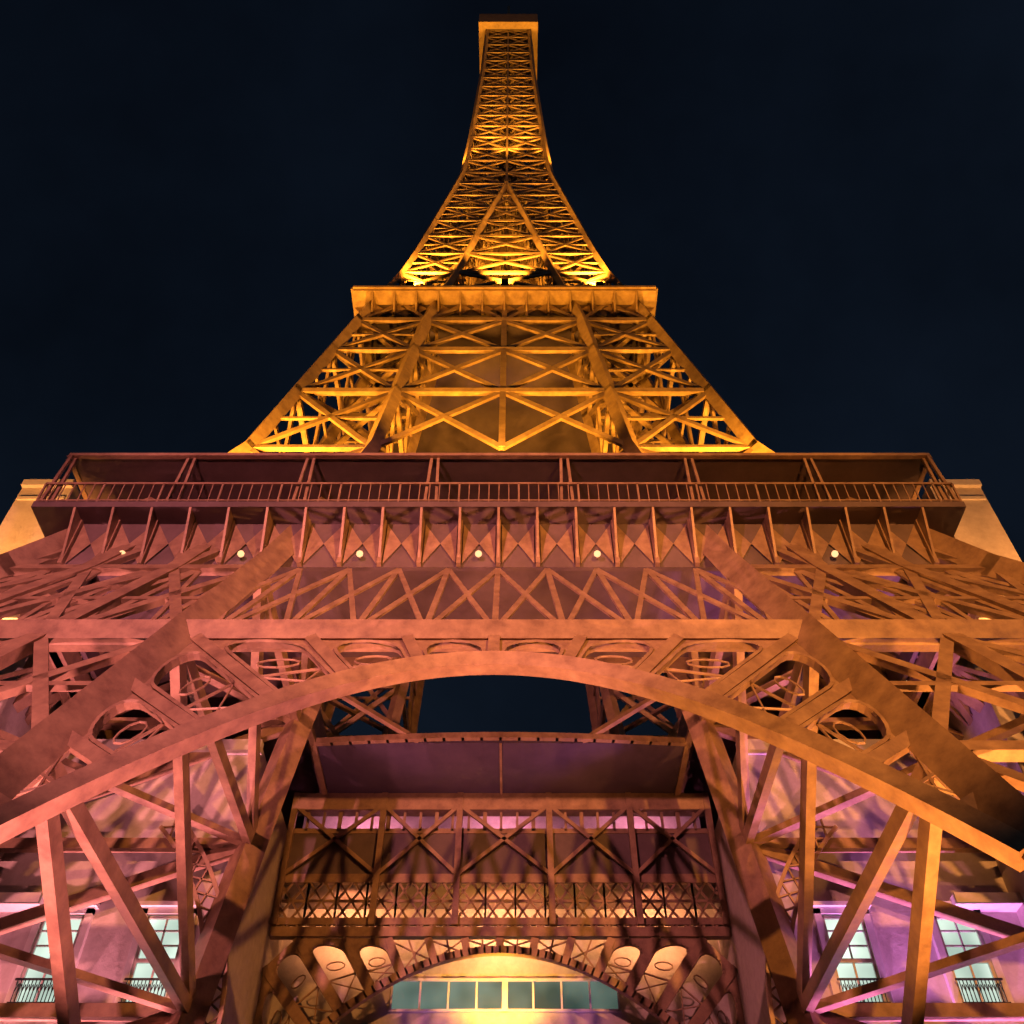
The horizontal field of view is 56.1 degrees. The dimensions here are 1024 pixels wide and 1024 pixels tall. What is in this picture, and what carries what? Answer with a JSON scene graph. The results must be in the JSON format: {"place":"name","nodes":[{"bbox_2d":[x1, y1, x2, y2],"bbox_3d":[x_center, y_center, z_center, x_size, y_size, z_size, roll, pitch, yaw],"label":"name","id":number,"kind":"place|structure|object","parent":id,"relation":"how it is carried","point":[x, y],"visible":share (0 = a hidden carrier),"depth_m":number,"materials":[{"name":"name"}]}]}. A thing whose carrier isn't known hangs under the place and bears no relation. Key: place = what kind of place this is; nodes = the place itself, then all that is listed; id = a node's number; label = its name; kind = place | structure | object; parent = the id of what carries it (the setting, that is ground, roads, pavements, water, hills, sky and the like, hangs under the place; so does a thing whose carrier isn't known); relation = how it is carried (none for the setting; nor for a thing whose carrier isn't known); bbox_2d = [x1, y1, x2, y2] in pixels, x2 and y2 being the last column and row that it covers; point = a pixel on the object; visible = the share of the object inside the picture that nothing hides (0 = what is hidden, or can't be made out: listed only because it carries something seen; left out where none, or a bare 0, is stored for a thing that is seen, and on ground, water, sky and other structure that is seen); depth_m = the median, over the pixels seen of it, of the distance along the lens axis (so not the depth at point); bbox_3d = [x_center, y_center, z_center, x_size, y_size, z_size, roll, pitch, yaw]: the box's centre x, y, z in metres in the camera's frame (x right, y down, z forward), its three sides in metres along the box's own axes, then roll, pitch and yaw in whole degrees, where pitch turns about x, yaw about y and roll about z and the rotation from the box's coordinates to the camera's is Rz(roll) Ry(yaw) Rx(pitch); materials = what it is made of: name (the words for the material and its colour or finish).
{"place":"outdoors","nodes":[
{"label":"outdoors","id":0,"kind":"place"},
{"bbox_2d":[84,640,894,741],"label":"eiffel tower arcade plates","id":1,"kind":"object","parent":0,"point":[565,644],"visible":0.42,"depth_m":26.68,"materials":[{"name":"brown metal"}]},
{"bbox_2d":[7,615,984,732],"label":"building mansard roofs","id":2,"kind":"structure","parent":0,"point":[14,616],"depth_m":39.06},
{"bbox_2d":[31,29,965,829],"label":"eiffel tower decks and panels","id":3,"kind":"object","parent":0,"point":[519,567],"visible":0.23,"depth_m":38.80,"materials":[{"name":"brown metal"}]},
{"bbox_2d":[254,661,743,1023],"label":"eiffel tower restaurant girder","id":4,"kind":"object","parent":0,"point":[677,803],"visible":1,"depth_m":41.47,"materials":[{"name":"brown metal"}]},
{"bbox_2d":[253,938,744,1023],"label":"eiffel tower restaurant arcade","id":5,"kind":"object","parent":4,"relation":"attached to","point":[309,943],"visible":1,"depth_m":39.72},
{"bbox_2d":[283,834,716,908],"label":"eiffel tower restaurant panels","id":6,"kind":"object","parent":4,"relation":"attached to","point":[502,858],"visible":0.64,"depth_m":42.74,"materials":[{"name":"brown metal"}]},
{"bbox_2d":[317,741,683,792],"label":"bridge soffit","id":7,"kind":"structure","parent":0,"point":[474,767],"depth_m":43.36,"materials":[{"name":"brown metal"}]},
{"bbox_2d":[375,324,633,452],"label":"eiffel tower second deck soffit","id":8,"kind":"structure","parent":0,"point":[521,418],"depth_m":69.19,"materials":[{"name":"brown metal"}]},
{"bbox_2d":[0,0,1023,734],"label":"sky","id":9,"kind":"structure","parent":0,"point":[822,201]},
{"label":"ground","id":10,"kind":"structure","parent":0,"visible":0},
{"bbox_2d":[0,6,1023,1023],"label":"tower","id":11,"kind":"structure","parent":10,"relation":"on","point":[45,780],"depth_m":32.05,"materials":[{"name":"brown metal"}]},
{"bbox_2d":[406,279,603,285],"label":"floodlight housings","id":12,"kind":"object","parent":11,"relation":"attached to","point":[504,282],"visible":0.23,"depth_m":66.25,"materials":[{"name":"metal"}]},
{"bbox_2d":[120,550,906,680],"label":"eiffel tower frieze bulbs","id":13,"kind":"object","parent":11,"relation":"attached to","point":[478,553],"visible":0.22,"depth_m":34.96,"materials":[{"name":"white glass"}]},
{"bbox_2d":[0,488,1023,1023],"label":"building walls","id":14,"kind":"structure","parent":10,"relation":"on","point":[254,950],"depth_m":37.33,"materials":[{"name":"paint"}]},
{"bbox_2d":[391,982,617,1008],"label":"window glass","id":15,"kind":"object","parent":14,"relation":"attached to","point":[462,995],"visible":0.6,"depth_m":40.69,"materials":[{"name":"teal glass"}]},
{"bbox_2d":[3,901,1013,1011],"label":"building window frames","id":16,"kind":"structure","parent":14,"relation":"attached to","point":[167,911],"depth_m":33.03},
{"bbox_2d":[17,920,1000,1001],"bbox_3d":[-0.500,14.919,29.715,62.300,21.400,4.000,0,-48,0],"label":"window glass","id":17,"kind":"object","parent":16,"relation":"in","point":[843,970],"visible":0.2,"depth_m":32.34,"materials":[{"name":"glass"}]},
{"bbox_2d":[7,978,1010,1002],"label":"building balconettes","id":18,"kind":"object","parent":14,"relation":"attached to","point":[838,979],"visible":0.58,"depth_m":31.48,"materials":[{"name":"metal"}]},
{"bbox_2d":[0,479,1022,911],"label":"building cornices","id":19,"kind":"object","parent":14,"relation":"attached to","point":[970,901],"visible":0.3,"depth_m":38.28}
]}

